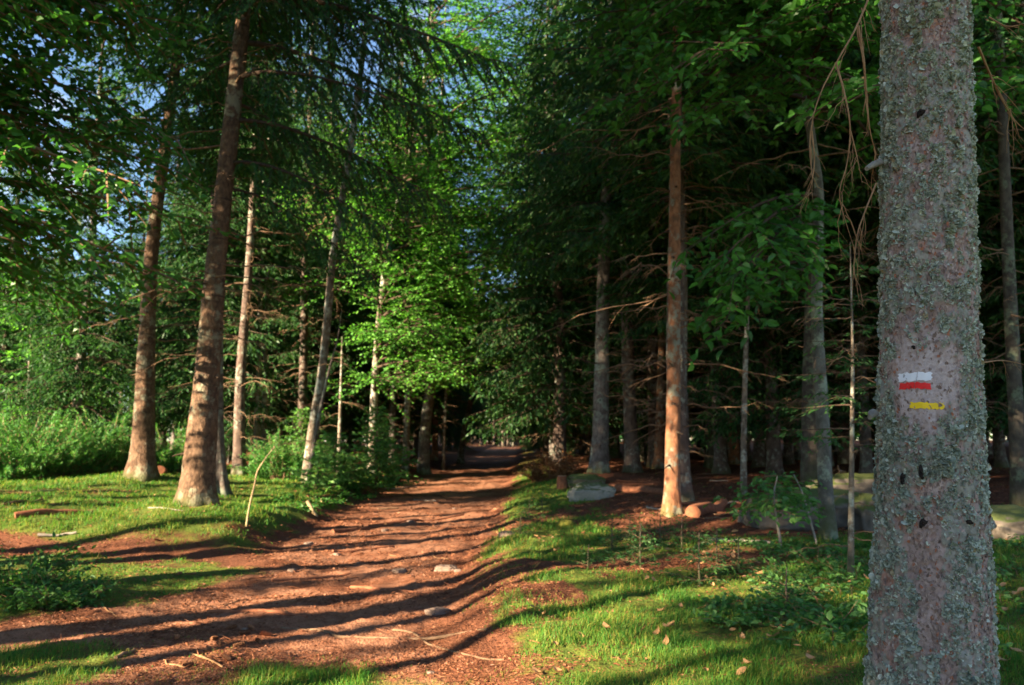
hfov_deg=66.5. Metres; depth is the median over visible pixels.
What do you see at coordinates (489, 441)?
distant wood
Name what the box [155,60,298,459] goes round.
spruce tree
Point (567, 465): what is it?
bracken clump
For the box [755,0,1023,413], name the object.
spruce tree
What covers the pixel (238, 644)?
pine cone
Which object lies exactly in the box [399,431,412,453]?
spruce tree
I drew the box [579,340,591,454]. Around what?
spruce tree
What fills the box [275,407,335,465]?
bush
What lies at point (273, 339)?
spruce tree
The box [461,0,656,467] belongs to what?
spruce tree
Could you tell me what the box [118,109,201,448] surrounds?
spruce tree
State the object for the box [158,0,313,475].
spruce tree
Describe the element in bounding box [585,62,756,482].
spruce tree
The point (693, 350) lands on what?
spruce tree
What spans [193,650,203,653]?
pine cone
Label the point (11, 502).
fallen branch
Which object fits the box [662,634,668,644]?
dry leaf
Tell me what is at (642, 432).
spruce tree
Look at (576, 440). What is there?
spruce tree
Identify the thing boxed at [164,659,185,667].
twig
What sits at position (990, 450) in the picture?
spruce tree
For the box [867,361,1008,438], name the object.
spruce tree
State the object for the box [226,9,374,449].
spruce tree
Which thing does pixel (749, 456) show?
spruce tree
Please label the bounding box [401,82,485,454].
spruce tree
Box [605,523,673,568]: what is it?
young spruce
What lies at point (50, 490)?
fallen branch
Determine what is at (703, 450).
spruce tree
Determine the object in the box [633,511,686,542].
young spruce
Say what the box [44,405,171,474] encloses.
broom bush
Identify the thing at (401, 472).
bank plant
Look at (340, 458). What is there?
young spruce
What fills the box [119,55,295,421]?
spruce tree
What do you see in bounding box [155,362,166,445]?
spruce tree
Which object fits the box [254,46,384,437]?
spruce tree
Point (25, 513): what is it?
fallen log
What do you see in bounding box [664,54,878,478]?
spruce tree
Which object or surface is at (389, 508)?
fallen branch
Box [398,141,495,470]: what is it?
spruce tree
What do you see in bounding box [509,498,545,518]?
young spruce
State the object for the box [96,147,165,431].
spruce tree
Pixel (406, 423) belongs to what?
spruce tree
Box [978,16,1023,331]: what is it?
spruce tree
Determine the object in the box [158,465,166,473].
fallen log
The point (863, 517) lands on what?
boulder
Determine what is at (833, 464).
spruce tree
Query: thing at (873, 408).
spruce tree
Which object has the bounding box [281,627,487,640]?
root
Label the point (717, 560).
young spruce
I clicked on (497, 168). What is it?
beech tree
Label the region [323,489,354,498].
bank plant
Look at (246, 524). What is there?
dead sapling
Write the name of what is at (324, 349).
birch tree
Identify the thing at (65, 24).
beech tree
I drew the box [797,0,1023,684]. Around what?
spruce tree
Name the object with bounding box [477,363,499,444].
spruce tree
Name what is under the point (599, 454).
spruce tree
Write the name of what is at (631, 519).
young spruce
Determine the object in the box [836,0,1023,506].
spruce tree
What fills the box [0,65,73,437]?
spruce tree
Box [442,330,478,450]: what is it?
spruce tree
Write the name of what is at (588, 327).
spruce tree
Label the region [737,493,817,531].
boulder
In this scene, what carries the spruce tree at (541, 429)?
on the ground at (492, 464)
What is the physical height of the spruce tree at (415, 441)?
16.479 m
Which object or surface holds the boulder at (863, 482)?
on the ground at (492, 464)
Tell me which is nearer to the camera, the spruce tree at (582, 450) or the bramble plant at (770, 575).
the bramble plant at (770, 575)
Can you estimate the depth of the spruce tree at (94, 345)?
83.23 m
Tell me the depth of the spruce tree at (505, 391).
29.91 m
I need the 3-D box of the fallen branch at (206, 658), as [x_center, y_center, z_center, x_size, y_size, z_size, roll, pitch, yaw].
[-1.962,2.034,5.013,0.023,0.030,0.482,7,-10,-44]
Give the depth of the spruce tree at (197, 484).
12.12 m
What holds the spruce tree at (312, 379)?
on the ground at (492, 464)
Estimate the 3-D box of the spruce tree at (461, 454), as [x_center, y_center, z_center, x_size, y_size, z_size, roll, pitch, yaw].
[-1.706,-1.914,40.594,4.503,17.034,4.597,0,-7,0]
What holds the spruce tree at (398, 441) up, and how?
on the ground at (492, 464)
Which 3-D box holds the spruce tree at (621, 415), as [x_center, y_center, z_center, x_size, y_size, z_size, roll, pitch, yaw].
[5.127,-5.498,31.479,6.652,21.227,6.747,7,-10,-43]
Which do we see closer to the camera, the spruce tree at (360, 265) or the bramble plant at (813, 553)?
the bramble plant at (813, 553)
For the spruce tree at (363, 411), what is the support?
on the ground at (492, 464)
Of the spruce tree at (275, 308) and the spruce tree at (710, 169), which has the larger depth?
the spruce tree at (275, 308)
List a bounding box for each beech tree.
[0,0,242,344]
[254,0,567,470]
[428,11,575,440]
[535,0,1023,539]
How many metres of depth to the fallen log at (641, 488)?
15.58 m
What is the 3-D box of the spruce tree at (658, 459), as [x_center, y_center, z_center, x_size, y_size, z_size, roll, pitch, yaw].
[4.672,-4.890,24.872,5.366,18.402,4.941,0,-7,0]
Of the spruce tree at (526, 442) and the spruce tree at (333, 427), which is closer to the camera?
the spruce tree at (333, 427)
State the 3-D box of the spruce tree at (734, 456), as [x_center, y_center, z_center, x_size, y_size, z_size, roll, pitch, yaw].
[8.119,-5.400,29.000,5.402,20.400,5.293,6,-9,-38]
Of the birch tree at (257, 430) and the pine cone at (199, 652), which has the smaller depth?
the pine cone at (199, 652)
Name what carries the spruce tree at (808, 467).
on the ground at (492, 464)
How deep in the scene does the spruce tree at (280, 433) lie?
37.17 m
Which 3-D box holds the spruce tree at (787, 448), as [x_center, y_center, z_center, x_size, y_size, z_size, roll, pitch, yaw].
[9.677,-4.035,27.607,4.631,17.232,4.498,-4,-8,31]
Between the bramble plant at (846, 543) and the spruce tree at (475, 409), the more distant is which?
the spruce tree at (475, 409)
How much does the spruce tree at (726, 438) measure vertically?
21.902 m
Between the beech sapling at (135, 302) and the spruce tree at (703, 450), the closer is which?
the beech sapling at (135, 302)
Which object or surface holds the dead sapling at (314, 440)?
on the ground at (492, 464)
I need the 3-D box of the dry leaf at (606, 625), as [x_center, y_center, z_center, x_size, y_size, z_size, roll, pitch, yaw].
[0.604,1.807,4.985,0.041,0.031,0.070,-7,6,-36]
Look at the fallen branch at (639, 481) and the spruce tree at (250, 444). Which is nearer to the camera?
the fallen branch at (639, 481)
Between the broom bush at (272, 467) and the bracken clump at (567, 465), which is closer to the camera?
the broom bush at (272, 467)
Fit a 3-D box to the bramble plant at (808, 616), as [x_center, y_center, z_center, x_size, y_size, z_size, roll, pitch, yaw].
[2.154,1.679,4.585,0.902,0.282,0.945,0,-7,0]
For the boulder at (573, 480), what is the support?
on the ground at (492, 464)
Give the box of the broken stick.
[306,500,317,516]
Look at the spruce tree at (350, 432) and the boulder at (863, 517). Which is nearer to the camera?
the boulder at (863, 517)
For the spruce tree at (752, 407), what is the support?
on the ground at (492, 464)
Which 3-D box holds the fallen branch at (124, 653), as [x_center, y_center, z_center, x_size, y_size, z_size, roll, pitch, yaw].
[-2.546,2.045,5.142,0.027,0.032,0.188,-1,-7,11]
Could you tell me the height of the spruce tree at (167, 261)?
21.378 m
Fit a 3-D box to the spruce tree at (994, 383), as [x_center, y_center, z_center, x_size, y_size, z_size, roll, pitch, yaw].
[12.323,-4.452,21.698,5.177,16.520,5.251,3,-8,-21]
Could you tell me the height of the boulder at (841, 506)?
0.699 m
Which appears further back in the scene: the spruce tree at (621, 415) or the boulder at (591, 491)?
the spruce tree at (621, 415)
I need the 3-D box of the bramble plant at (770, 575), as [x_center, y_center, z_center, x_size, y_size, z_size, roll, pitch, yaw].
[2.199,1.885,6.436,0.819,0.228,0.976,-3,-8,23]
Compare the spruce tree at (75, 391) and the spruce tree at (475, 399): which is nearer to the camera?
the spruce tree at (75, 391)
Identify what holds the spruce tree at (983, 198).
on the ground at (492, 464)
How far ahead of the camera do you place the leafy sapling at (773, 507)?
7.77 m
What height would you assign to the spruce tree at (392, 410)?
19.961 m
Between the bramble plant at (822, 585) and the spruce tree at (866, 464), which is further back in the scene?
the spruce tree at (866, 464)
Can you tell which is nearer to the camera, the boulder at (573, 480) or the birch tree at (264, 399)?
the boulder at (573, 480)
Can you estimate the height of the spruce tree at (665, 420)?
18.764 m
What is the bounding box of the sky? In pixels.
[0,0,991,440]
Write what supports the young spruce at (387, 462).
on the ground at (492, 464)
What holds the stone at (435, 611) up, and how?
on the ground at (492, 464)
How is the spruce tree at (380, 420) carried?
on the ground at (492, 464)
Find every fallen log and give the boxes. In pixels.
[14,509,92,517]
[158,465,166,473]
[610,484,663,494]
[685,498,727,517]
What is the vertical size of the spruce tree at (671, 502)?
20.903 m
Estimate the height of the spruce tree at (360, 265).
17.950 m
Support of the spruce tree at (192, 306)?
on the ground at (492, 464)
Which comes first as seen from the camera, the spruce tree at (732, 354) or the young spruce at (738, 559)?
the young spruce at (738, 559)
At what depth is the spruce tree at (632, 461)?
22.21 m
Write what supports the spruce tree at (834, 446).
on the ground at (492, 464)
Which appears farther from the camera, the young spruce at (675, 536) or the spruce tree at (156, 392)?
the spruce tree at (156, 392)
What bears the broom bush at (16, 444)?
on the ground at (492, 464)
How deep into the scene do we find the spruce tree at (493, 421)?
134.89 m
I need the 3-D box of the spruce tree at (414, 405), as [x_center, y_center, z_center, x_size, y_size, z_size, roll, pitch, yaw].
[-5.162,-5.371,35.795,6.522,22.310,7.641,-5,-9,33]
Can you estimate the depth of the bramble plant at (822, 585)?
5.75 m
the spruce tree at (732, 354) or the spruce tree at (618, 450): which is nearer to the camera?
the spruce tree at (732, 354)
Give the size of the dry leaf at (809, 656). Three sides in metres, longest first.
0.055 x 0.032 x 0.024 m
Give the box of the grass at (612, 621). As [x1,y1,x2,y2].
[0,461,1023,684]
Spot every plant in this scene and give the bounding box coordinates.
[258,493,317,503]
[283,502,324,511]
[310,496,345,505]
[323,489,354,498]
[340,482,364,491]
[347,489,378,500]
[386,470,409,475]
[690,595,809,631]
[701,583,825,605]
[719,530,818,552]
[726,587,867,636]
[739,554,830,586]
[746,570,858,604]
[747,597,869,649]
[749,565,833,613]
[752,539,846,561]
[775,546,869,570]
[780,601,867,646]
[783,558,869,587]
[787,575,870,617]
[824,539,871,553]
[991,533,1023,548]
[994,553,1023,581]
[995,582,1023,613]
[997,623,1023,657]
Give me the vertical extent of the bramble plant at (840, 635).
0.294 m
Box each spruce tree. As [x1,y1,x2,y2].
[0,2,180,442]
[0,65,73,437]
[0,279,27,421]
[1,0,524,506]
[6,214,88,426]
[52,0,292,481]
[85,281,116,422]
[90,5,311,441]
[94,225,137,431]
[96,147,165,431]
[108,93,197,447]
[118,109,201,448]
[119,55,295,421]
[123,0,319,496]
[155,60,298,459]
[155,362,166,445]
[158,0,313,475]
[224,372,248,462]
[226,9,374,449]
[227,108,320,455]
[228,168,308,451]
[245,417,253,449]
[246,47,342,453]
[251,394,273,449]
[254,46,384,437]
[263,54,384,451]
[311,4,469,444]
[316,110,379,454]
[323,70,356,453]
[324,132,402,451]
[326,407,337,456]
[337,10,469,456]
[337,377,364,453]
[345,61,458,437]
[350,53,465,469]
[365,388,384,460]
[383,7,490,474]
[396,428,400,448]
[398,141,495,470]
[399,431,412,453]
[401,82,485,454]
[401,409,448,443]
[404,384,450,455]
[431,92,479,461]
[438,267,492,442]
[439,381,490,447]
[439,407,456,450]
[441,388,487,442]
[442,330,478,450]
[454,161,505,463]
[454,392,473,449]
[457,1,636,460]
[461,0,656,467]
[473,16,591,458]
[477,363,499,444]
[481,0,702,473]
[485,383,500,444]
[486,242,532,450]
[502,274,538,451]
[505,382,585,439]
[516,0,850,501]
[518,2,705,472]
[518,432,531,451]
[526,0,829,517]
[530,431,542,452]
[534,122,657,451]
[538,398,585,452]
[564,296,622,457]
[566,421,574,455]
[567,409,582,453]
[568,262,725,461]
[569,177,691,467]
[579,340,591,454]
[580,46,710,468]
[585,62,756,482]
[592,373,694,433]
[596,10,778,445]
[608,409,621,459]
[619,340,724,429]
[632,253,725,449]
[635,362,647,463]
[638,164,771,473]
[650,184,734,468]
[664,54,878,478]
[664,337,704,454]
[686,1,986,486]
[688,351,705,456]
[688,373,697,453]
[690,344,751,464]
[691,56,806,494]
[693,51,879,460]
[698,408,704,454]
[700,356,779,460]
[702,196,795,467]
[703,331,728,457]
[706,134,879,443]
[738,323,803,464]
[748,351,834,459]
[748,373,799,440]
[754,8,1023,447]
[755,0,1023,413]
[772,62,879,473]
[778,344,875,454]
[779,251,867,465]
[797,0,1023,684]
[828,9,1023,426]
[830,307,876,463]
[835,281,878,439]
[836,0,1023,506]
[849,358,875,443]
[850,198,1017,374]
[864,1,1023,384]
[867,135,1016,470]
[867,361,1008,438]
[874,16,1023,452]
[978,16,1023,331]
[982,182,1023,278]
[986,429,1004,454]
[987,181,1018,467]
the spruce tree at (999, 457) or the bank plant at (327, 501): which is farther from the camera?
the spruce tree at (999, 457)
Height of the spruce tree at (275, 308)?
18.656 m
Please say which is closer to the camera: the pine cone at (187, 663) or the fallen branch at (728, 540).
the pine cone at (187, 663)
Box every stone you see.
[392,568,406,573]
[424,607,450,615]
[434,564,456,571]
[498,531,513,536]
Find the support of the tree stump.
on the ground at (492, 464)
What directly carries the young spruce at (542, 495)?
on the ground at (492, 464)
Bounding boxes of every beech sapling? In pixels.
[0,258,114,437]
[23,271,175,439]
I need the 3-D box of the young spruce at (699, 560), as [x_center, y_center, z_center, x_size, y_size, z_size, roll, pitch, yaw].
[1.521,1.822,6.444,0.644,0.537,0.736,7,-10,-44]
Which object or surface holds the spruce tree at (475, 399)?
on the ground at (492, 464)
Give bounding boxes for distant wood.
[4,259,992,444]
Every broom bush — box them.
[0,404,122,477]
[0,408,90,480]
[1,400,42,443]
[12,392,132,446]
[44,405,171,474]
[123,419,186,473]
[228,429,324,479]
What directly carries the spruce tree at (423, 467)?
on the ground at (492, 464)
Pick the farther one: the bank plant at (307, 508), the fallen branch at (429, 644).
the bank plant at (307, 508)
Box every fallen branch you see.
[1,498,42,504]
[29,488,67,493]
[37,531,76,536]
[114,648,135,658]
[189,652,223,667]
[307,493,340,496]
[368,493,408,499]
[378,507,398,509]
[392,629,504,660]
[617,479,660,482]
[661,501,710,505]
[709,538,770,543]
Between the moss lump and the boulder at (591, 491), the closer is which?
the moss lump
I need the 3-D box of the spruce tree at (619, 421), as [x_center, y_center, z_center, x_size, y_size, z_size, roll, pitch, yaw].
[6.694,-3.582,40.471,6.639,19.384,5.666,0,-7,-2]
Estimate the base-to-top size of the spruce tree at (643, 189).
16.052 m
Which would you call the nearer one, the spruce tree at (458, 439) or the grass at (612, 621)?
the grass at (612, 621)
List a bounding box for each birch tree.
[226,58,311,458]
[227,66,311,460]
[242,0,452,482]
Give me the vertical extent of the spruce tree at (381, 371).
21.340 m
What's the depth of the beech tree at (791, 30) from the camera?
7.87 m
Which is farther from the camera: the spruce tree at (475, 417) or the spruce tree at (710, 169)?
the spruce tree at (475, 417)
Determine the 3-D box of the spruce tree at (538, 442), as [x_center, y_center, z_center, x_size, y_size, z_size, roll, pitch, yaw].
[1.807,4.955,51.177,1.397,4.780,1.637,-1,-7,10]
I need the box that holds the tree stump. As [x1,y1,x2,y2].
[557,475,566,488]
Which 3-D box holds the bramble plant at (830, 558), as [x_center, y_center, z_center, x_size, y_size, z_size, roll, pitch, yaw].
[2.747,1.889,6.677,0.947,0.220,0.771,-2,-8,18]
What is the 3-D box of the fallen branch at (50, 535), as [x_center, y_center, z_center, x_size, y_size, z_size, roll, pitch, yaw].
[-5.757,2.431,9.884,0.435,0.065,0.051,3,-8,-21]
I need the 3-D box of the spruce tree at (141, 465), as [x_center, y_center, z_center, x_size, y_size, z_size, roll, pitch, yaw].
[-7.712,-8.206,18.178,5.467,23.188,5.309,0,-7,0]
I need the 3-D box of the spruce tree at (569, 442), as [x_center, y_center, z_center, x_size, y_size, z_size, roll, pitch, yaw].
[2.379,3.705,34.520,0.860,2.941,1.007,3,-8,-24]
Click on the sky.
(162, 89)
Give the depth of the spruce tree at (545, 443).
36.08 m
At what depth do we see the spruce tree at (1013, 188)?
18.22 m
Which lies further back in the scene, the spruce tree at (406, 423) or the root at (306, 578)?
the spruce tree at (406, 423)
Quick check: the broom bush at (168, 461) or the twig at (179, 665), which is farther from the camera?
the broom bush at (168, 461)
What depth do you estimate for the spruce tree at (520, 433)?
57.71 m
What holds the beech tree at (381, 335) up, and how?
on the ground at (492, 464)
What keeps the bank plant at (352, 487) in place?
on the ground at (492, 464)
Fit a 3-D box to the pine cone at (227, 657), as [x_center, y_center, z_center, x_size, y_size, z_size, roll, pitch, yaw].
[-1.833,2.026,5.026,0.078,0.034,0.034,4,8,38]
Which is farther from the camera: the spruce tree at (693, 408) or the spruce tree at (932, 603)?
the spruce tree at (693, 408)
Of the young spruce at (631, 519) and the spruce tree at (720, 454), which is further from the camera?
the spruce tree at (720, 454)
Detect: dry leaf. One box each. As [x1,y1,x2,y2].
[603,621,610,627]
[652,626,659,634]
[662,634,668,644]
[736,666,746,674]
[806,653,816,658]
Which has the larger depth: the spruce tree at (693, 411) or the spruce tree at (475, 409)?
the spruce tree at (475, 409)
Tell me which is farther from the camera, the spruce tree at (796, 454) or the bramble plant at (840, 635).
the spruce tree at (796, 454)
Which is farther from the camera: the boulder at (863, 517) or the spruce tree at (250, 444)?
the spruce tree at (250, 444)
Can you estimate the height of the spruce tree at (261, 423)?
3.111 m
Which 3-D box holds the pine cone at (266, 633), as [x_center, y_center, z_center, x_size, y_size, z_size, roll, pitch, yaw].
[-1.788,2.120,5.685,0.094,0.041,0.041,7,-2,9]
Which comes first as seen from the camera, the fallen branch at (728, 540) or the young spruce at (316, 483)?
the fallen branch at (728, 540)
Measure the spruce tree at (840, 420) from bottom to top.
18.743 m
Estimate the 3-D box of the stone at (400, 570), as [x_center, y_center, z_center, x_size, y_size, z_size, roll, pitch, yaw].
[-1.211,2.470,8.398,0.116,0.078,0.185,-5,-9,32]
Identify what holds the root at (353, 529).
on the ground at (492, 464)
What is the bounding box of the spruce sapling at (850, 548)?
[764,242,879,579]
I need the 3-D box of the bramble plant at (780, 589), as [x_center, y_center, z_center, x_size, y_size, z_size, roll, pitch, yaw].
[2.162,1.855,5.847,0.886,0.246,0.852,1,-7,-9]
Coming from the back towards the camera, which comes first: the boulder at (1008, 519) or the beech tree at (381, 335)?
the beech tree at (381, 335)
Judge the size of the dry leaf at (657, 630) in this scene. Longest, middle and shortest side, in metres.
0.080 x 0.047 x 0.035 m
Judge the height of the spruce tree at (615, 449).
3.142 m
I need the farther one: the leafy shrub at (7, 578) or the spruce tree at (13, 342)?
the spruce tree at (13, 342)
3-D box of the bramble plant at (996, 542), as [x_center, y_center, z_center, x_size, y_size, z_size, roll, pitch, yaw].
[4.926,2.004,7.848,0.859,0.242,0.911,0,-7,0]
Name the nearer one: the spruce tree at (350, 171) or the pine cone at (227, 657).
the pine cone at (227, 657)
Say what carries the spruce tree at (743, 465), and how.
on the ground at (492, 464)
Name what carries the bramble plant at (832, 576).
on the ground at (492, 464)
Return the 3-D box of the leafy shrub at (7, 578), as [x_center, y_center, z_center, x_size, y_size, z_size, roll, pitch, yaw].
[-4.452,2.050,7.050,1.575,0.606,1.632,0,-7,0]
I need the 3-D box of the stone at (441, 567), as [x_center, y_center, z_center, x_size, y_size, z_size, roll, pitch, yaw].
[-0.722,2.487,8.528,0.258,0.113,0.182,0,-7,0]
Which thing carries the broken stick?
on the ground at (492, 464)
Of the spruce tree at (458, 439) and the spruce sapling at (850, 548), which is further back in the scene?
the spruce tree at (458, 439)
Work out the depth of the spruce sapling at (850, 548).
6.37 m
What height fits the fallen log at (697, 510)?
0.259 m
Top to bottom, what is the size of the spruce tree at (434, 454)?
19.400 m
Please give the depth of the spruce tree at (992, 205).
16.63 m
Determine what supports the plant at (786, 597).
on the ground at (492, 464)
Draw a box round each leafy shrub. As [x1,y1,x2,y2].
[0,532,121,598]
[0,568,120,611]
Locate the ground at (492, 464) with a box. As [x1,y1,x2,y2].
[0,440,1023,684]
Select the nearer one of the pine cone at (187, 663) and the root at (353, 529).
the pine cone at (187, 663)
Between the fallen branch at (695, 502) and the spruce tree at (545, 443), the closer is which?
the fallen branch at (695, 502)
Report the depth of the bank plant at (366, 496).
18.19 m
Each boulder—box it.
[567,474,605,487]
[567,482,615,501]
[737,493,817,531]
[778,488,858,528]
[806,473,873,493]
[854,493,875,532]
[990,504,1023,539]
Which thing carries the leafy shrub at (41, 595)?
on the ground at (492, 464)
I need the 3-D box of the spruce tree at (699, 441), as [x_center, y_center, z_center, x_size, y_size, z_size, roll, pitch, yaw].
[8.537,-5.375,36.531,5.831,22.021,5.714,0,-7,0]
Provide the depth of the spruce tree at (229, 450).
26.92 m
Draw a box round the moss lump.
[556,519,573,527]
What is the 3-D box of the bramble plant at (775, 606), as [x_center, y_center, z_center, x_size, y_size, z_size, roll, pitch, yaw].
[1.904,1.774,5.093,0.820,0.284,1.105,5,-9,-37]
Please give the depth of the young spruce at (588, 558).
7.33 m
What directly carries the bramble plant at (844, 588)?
on the ground at (492, 464)
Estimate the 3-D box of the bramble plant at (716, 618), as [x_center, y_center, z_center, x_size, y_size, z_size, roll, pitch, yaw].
[1.625,1.841,5.302,0.707,0.201,1.031,-4,-8,30]
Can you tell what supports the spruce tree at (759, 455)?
on the ground at (492, 464)
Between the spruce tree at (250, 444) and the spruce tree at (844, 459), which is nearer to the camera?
the spruce tree at (844, 459)
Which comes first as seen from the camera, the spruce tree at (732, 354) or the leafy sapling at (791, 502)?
the leafy sapling at (791, 502)
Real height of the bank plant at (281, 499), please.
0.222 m
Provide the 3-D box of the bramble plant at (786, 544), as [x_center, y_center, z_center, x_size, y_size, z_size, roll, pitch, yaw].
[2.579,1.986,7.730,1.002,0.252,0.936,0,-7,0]
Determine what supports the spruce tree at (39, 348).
on the ground at (492, 464)
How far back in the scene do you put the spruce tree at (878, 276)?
20.12 m
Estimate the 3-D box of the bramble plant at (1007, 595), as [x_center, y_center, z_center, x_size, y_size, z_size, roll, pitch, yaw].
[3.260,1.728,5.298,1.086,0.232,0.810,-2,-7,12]
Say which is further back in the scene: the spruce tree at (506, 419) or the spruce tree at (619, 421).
the spruce tree at (506, 419)
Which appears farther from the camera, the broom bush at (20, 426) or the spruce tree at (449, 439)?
the spruce tree at (449, 439)
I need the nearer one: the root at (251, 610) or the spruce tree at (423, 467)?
the root at (251, 610)
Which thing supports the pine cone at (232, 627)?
on the ground at (492, 464)
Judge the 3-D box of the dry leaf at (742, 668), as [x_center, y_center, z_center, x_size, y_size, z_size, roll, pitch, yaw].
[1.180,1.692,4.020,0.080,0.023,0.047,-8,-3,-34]
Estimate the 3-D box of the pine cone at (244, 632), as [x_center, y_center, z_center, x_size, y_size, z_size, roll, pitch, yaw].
[-1.956,2.121,5.712,0.085,0.037,0.037,3,-2,-37]
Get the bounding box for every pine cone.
[182,662,193,665]
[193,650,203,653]
[223,654,231,660]
[226,624,236,629]
[233,642,244,646]
[238,630,250,634]
[260,631,271,636]
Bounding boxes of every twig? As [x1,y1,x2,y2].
[144,655,192,657]
[144,656,188,665]
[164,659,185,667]
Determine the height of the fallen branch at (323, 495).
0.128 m
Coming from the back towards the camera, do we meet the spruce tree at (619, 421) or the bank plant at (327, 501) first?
the spruce tree at (619, 421)
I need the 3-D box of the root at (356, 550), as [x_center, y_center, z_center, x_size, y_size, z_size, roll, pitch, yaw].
[-1.963,2.741,10.349,0.935,0.074,0.070,7,-10,-42]
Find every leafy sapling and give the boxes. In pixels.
[703,474,820,545]
[733,471,826,543]
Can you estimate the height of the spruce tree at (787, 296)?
16.707 m
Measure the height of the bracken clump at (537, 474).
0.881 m
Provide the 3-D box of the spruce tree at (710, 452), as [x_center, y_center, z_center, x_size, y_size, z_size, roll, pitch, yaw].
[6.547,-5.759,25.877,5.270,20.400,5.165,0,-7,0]
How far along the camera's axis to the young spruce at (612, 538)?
8.33 m
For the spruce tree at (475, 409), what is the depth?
69.34 m
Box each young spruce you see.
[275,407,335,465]
[284,430,374,484]
[285,454,344,491]
[340,405,426,493]
[504,511,537,535]
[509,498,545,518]
[526,492,556,510]
[569,544,613,566]
[596,514,637,550]
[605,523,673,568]
[610,514,656,539]
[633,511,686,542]
[641,530,741,587]
[655,513,700,548]
[680,526,742,563]
[705,537,764,574]
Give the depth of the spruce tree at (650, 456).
25.89 m
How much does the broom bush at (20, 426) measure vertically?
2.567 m
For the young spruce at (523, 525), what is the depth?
9.73 m
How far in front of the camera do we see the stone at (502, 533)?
10.08 m
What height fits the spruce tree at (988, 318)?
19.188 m
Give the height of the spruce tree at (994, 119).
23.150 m
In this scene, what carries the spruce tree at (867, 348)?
on the ground at (492, 464)
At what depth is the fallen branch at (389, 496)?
19.49 m
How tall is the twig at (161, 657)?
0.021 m
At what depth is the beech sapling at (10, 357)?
24.75 m
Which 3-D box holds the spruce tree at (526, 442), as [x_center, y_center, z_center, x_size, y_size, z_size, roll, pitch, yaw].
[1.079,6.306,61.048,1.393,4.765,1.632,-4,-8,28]
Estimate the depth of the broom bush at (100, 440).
26.85 m
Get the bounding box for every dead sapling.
[245,446,274,526]
[282,311,352,485]
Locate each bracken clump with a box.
[509,452,587,482]
[523,447,589,475]
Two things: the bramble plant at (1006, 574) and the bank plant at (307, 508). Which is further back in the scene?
the bank plant at (307, 508)
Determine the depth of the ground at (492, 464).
7.56 m
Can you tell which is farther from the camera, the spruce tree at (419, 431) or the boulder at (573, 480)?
the spruce tree at (419, 431)
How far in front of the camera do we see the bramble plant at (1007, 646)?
4.21 m
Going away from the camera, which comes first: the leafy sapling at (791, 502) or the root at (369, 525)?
the leafy sapling at (791, 502)
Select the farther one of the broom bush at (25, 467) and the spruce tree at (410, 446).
the spruce tree at (410, 446)
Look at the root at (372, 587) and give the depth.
7.47 m
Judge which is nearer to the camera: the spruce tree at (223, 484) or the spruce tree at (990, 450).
the spruce tree at (223, 484)
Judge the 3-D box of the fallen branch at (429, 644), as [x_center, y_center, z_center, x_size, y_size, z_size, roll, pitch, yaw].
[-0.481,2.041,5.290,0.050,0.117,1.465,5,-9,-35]
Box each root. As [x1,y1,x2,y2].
[206,609,307,617]
[271,572,350,581]
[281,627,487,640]
[331,519,419,532]
[332,545,393,552]
[350,585,435,593]
[368,514,463,526]
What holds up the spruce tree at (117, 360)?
on the ground at (492, 464)

